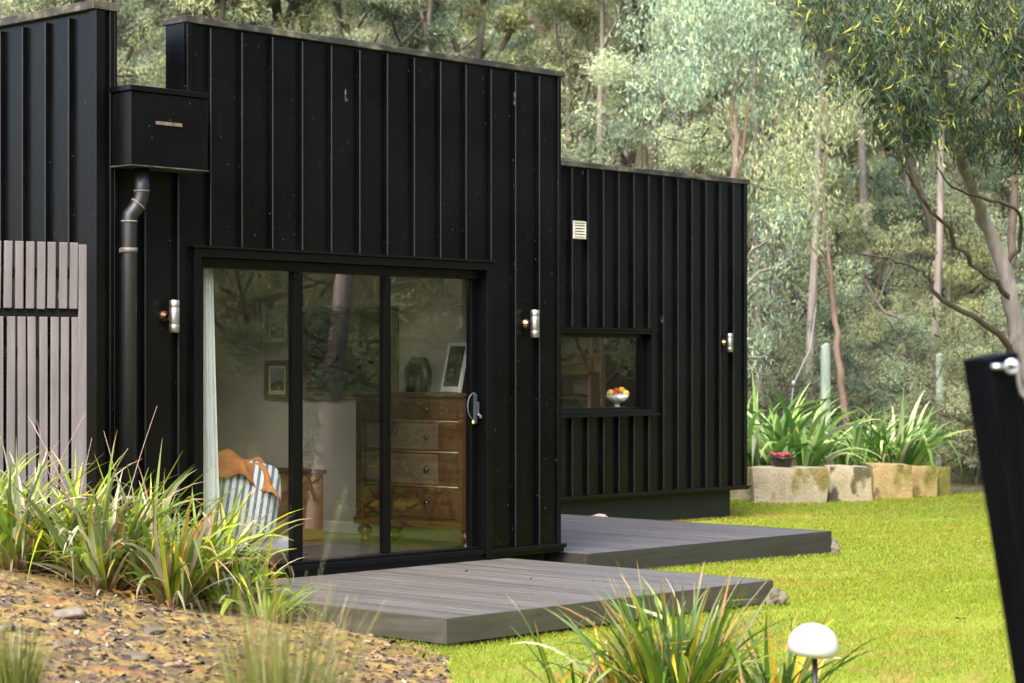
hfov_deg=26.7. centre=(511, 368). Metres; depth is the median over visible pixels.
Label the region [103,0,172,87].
wattle tree
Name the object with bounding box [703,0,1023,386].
gum tree
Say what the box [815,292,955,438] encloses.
shrub
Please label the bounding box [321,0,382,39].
gum tree
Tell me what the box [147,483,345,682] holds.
grass tussock
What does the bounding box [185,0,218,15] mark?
gum tree
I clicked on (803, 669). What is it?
flax plant
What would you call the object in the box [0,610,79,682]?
grass tussock
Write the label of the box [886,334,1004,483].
shrub
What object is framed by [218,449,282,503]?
throw
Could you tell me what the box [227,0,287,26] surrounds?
gum tree
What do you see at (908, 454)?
lily plant
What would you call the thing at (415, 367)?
ornament
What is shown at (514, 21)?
gum tree
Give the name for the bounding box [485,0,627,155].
wattle tree
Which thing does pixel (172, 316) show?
wall light
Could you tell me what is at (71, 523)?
flax plant
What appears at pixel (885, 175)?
young tree
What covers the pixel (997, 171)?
young tree
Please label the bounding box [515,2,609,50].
wattle tree
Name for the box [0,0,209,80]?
gum tree
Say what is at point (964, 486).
hillside
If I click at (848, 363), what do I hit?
shrub
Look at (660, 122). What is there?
gum tree
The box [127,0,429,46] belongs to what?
gum tree
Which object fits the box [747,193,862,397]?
young tree
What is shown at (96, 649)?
stone
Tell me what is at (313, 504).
side table
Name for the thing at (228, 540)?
flax plant
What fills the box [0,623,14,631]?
stone
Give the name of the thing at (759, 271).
gum tree
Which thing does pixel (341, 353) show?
painting
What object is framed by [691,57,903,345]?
young tree
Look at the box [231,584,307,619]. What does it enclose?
fern
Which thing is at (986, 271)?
gum tree
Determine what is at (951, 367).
shrub
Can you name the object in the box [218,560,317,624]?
flax plant
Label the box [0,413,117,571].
flax plant
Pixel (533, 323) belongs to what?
wall light
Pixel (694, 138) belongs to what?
young tree
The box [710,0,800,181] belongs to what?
gum tree
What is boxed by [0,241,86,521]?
slat screen
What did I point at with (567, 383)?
storage box
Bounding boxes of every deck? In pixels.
[270,558,772,647]
[545,514,831,569]
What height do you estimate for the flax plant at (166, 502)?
1.181 m
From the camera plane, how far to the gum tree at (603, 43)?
45.23 m
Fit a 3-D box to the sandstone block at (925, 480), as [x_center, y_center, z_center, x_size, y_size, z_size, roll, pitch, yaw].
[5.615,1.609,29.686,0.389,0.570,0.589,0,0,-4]
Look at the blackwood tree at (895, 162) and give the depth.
61.92 m
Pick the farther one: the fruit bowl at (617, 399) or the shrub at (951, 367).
the shrub at (951, 367)
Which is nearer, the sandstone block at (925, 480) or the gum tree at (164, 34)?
the sandstone block at (925, 480)
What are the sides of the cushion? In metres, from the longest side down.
0.589 x 0.478 x 0.210 m
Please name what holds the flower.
in the bowl at (786, 462)
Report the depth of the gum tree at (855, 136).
48.45 m
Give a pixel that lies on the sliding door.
(477, 274)
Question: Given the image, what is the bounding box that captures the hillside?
[0,0,1022,494]
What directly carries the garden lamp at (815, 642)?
on the lawn at (963, 678)
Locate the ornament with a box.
[404,356,431,391]
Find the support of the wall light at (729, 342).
attached to the house
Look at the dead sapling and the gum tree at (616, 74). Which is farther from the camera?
the gum tree at (616, 74)
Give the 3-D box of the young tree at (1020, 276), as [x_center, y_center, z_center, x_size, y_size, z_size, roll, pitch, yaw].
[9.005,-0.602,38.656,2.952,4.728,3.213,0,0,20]
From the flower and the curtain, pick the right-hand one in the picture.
the flower
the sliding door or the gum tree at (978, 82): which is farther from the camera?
the gum tree at (978, 82)
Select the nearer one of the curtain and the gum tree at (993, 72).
the curtain
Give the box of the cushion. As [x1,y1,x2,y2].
[219,460,280,543]
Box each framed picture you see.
[264,309,287,346]
[264,360,287,398]
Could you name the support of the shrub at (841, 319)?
on the hillside
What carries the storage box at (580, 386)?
on the shelf unit
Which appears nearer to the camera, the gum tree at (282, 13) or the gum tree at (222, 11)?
the gum tree at (222, 11)
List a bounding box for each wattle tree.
[0,0,45,16]
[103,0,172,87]
[264,0,357,28]
[270,0,346,36]
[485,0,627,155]
[501,1,698,165]
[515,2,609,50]
[516,0,750,172]
[551,1,716,172]
[665,60,781,310]
[807,12,903,223]
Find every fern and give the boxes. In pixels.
[226,584,329,613]
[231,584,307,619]
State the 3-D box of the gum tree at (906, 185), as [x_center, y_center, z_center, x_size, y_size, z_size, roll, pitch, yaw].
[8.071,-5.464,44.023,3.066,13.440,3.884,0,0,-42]
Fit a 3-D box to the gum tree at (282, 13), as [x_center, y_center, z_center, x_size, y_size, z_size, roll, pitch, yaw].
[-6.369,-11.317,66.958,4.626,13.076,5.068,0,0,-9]
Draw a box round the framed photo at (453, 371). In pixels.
[439,342,465,392]
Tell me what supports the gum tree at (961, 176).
on the hillside
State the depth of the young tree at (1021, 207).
36.71 m
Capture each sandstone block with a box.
[730,467,750,499]
[751,466,828,503]
[823,465,872,501]
[863,463,912,498]
[911,465,937,496]
[929,465,950,495]
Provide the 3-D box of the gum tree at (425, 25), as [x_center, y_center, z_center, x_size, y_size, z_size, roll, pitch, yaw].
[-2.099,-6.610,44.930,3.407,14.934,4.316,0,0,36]
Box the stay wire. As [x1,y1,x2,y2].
[790,307,816,411]
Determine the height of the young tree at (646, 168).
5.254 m
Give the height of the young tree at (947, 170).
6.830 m
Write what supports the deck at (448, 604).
on the lawn at (963, 678)
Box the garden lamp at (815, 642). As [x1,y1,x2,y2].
[787,623,838,682]
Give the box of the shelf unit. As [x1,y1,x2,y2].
[561,371,599,406]
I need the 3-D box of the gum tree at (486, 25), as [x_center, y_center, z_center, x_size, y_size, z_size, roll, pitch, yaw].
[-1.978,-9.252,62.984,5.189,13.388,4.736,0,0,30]
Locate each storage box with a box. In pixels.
[561,377,577,393]
[573,380,587,393]
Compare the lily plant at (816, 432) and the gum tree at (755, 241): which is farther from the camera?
the gum tree at (755, 241)
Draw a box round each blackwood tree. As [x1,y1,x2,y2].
[128,1,184,86]
[311,0,621,148]
[326,0,469,54]
[378,7,617,163]
[702,2,925,306]
[795,9,1018,274]
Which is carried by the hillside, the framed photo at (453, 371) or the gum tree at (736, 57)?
the gum tree at (736, 57)
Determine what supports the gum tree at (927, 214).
on the hillside
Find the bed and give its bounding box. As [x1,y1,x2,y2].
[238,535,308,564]
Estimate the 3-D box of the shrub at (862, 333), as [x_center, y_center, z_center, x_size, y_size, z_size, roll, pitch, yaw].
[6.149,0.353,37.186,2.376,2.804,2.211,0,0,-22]
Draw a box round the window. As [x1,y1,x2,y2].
[561,327,659,417]
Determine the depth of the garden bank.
11.33 m
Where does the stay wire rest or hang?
on the hillside
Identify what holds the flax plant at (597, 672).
on the lawn at (963, 678)
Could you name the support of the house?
on the lawn at (963, 678)
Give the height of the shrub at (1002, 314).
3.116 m
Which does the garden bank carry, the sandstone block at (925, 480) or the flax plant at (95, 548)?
the flax plant at (95, 548)
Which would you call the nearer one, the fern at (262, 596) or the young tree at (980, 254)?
the fern at (262, 596)
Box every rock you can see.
[593,514,606,516]
[765,587,787,606]
[831,538,839,553]
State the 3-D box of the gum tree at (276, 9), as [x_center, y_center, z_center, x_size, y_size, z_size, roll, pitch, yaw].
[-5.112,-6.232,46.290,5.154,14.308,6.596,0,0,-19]
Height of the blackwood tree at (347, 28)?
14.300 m
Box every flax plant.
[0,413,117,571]
[0,423,181,590]
[0,439,76,526]
[1,407,217,600]
[45,433,232,584]
[55,460,291,613]
[112,474,310,608]
[198,531,306,621]
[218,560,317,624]
[506,594,658,682]
[511,585,698,682]
[542,559,801,682]
[677,598,880,682]
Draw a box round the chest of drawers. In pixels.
[352,391,467,546]
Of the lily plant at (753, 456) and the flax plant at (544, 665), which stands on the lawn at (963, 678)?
the flax plant at (544, 665)
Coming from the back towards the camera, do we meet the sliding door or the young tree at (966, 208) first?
the young tree at (966, 208)
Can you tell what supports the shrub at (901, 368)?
on the hillside
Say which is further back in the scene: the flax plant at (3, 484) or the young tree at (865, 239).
the young tree at (865, 239)
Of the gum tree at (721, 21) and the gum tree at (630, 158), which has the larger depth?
the gum tree at (630, 158)
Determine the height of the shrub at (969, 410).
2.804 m
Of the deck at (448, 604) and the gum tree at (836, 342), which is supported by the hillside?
the gum tree at (836, 342)
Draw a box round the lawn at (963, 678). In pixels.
[429,494,1013,682]
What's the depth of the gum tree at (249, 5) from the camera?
42.19 m
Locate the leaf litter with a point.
(125, 656)
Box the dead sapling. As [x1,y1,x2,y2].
[848,255,922,422]
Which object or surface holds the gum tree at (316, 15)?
on the hillside
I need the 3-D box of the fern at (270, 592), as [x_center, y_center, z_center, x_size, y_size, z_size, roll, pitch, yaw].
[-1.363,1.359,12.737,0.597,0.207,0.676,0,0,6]
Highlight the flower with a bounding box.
[770,452,790,456]
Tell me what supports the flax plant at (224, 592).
on the garden bank
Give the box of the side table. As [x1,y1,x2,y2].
[272,468,326,546]
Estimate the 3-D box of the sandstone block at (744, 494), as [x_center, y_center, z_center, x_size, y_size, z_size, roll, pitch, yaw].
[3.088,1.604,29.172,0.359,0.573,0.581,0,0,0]
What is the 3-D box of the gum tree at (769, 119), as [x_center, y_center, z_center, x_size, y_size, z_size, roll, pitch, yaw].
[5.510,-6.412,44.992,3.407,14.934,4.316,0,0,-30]
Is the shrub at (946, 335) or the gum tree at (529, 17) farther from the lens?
the gum tree at (529, 17)
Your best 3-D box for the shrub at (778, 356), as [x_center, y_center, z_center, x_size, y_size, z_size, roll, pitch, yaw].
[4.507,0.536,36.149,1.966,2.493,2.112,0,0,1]
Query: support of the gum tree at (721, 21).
on the hillside
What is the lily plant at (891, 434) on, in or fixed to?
on the garden bed
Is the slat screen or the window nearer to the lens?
the slat screen
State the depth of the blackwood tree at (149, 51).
60.49 m
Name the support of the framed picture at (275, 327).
attached to the house
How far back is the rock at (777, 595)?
14.69 m
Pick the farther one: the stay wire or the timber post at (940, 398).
the timber post at (940, 398)
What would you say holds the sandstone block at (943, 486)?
on the lawn at (963, 678)
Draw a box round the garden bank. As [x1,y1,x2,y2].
[0,567,449,682]
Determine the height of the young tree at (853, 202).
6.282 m
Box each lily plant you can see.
[747,369,865,466]
[747,384,885,466]
[797,398,938,465]
[817,443,879,466]
[825,388,973,472]
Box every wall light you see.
[159,300,179,332]
[522,310,538,337]
[721,334,732,351]
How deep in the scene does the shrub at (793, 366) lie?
35.08 m
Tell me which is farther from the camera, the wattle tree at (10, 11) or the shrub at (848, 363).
the wattle tree at (10, 11)
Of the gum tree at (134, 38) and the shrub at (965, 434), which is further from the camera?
the gum tree at (134, 38)
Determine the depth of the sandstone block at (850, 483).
28.49 m
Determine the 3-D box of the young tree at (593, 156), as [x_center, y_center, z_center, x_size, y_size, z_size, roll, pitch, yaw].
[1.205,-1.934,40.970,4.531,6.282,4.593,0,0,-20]
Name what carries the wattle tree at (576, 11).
on the hillside
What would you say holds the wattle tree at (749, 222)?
on the hillside
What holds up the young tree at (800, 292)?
on the hillside
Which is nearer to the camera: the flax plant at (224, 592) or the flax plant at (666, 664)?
the flax plant at (666, 664)
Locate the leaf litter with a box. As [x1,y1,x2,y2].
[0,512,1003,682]
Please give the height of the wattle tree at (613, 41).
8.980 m
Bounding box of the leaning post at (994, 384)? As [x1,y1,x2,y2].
[963,352,1023,682]
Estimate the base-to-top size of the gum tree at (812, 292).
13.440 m
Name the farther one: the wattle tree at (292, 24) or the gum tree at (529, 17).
the gum tree at (529, 17)
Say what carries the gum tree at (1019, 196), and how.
on the hillside
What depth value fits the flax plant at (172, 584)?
12.39 m
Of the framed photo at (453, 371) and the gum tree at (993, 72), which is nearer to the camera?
the framed photo at (453, 371)
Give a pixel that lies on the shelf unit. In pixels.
(593, 398)
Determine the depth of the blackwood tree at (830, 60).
59.55 m
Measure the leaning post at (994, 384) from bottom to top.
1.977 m
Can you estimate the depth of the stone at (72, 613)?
11.29 m
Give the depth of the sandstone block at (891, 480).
28.99 m
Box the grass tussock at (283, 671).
[154,570,405,682]
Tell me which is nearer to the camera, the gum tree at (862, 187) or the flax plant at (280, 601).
the flax plant at (280, 601)
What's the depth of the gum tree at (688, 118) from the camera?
44.02 m
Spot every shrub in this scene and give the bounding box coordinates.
[747,287,894,423]
[747,315,820,433]
[747,327,838,432]
[768,338,891,460]
[801,309,934,435]
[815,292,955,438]
[852,313,969,460]
[873,346,978,473]
[879,298,1005,459]
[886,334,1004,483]
[920,326,1008,453]
[922,342,991,485]
[940,282,1023,436]
[964,344,1002,473]
[988,308,1023,352]
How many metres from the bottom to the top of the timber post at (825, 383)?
2.556 m
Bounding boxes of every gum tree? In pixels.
[0,0,169,87]
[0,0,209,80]
[117,1,236,67]
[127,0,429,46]
[150,0,338,61]
[168,0,225,20]
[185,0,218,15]
[194,0,271,25]
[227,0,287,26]
[227,0,344,34]
[246,2,332,29]
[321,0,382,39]
[359,0,538,66]
[373,0,532,58]
[390,0,447,50]
[391,0,564,112]
[526,9,532,39]
[572,0,788,172]
[577,0,736,167]
[580,0,729,166]
[586,0,629,163]
[605,0,834,179]
[619,0,669,168]
[667,1,691,173]
[676,0,789,421]
[690,0,882,389]
[696,4,819,271]
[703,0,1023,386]
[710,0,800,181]
[725,54,952,441]
[744,0,785,397]
[747,178,829,383]
[786,0,849,434]
[807,0,967,355]
[815,0,976,364]
[836,22,1009,369]
[852,0,877,421]
[853,2,1008,404]
[854,0,979,451]
[858,0,1010,352]
[928,17,1007,301]
[939,0,1023,351]
[971,0,1023,233]
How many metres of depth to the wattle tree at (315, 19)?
77.02 m
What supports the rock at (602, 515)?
on the lawn at (963, 678)
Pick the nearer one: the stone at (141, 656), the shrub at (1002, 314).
the stone at (141, 656)
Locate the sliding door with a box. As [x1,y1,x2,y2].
[188,245,499,579]
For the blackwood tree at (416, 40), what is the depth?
45.15 m
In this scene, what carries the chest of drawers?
on the house
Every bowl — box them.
[605,394,628,406]
[769,456,795,467]
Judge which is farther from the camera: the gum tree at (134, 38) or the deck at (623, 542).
the gum tree at (134, 38)
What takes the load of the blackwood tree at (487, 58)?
on the hillside
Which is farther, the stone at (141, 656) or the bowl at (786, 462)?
the bowl at (786, 462)
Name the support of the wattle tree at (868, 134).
on the hillside
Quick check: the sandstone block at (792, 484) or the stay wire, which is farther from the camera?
the stay wire
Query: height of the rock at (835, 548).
0.205 m
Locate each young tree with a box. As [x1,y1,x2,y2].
[561,108,666,170]
[582,160,674,171]
[636,89,801,342]
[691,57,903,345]
[747,82,944,378]
[747,123,927,395]
[747,147,871,423]
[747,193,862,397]
[787,196,979,419]
[806,126,1007,322]
[821,149,1017,405]
[872,119,1023,383]
[875,153,1023,364]
[892,230,1023,428]
[918,170,1023,343]
[939,209,1023,370]
[1017,183,1023,224]
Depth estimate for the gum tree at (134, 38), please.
44.07 m
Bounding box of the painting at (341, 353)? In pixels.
[303,306,398,399]
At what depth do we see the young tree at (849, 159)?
49.59 m
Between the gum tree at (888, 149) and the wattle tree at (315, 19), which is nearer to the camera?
the gum tree at (888, 149)
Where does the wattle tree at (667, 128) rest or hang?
on the hillside
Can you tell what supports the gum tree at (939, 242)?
on the hillside
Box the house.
[0,0,750,579]
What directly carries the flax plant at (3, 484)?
on the garden bank
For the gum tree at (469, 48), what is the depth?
56.07 m
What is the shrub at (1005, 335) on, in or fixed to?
on the hillside
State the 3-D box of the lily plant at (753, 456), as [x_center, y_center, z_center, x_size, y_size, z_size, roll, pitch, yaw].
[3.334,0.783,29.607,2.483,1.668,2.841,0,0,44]
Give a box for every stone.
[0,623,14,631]
[53,607,86,619]
[89,647,100,650]
[127,651,150,661]
[143,626,165,634]
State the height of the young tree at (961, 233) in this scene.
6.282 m
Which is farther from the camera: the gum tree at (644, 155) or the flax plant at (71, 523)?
the gum tree at (644, 155)
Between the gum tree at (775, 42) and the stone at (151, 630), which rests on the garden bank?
the stone at (151, 630)
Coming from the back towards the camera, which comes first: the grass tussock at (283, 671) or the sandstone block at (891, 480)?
the sandstone block at (891, 480)
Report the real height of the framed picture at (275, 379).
0.340 m
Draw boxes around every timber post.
[820,342,830,453]
[935,353,943,464]
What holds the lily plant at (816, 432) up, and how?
on the garden bed
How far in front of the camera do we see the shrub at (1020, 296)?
37.32 m
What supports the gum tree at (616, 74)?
on the hillside
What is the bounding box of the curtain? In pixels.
[203,269,220,542]
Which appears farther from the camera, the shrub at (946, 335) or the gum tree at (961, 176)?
the gum tree at (961, 176)
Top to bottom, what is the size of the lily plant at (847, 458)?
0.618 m

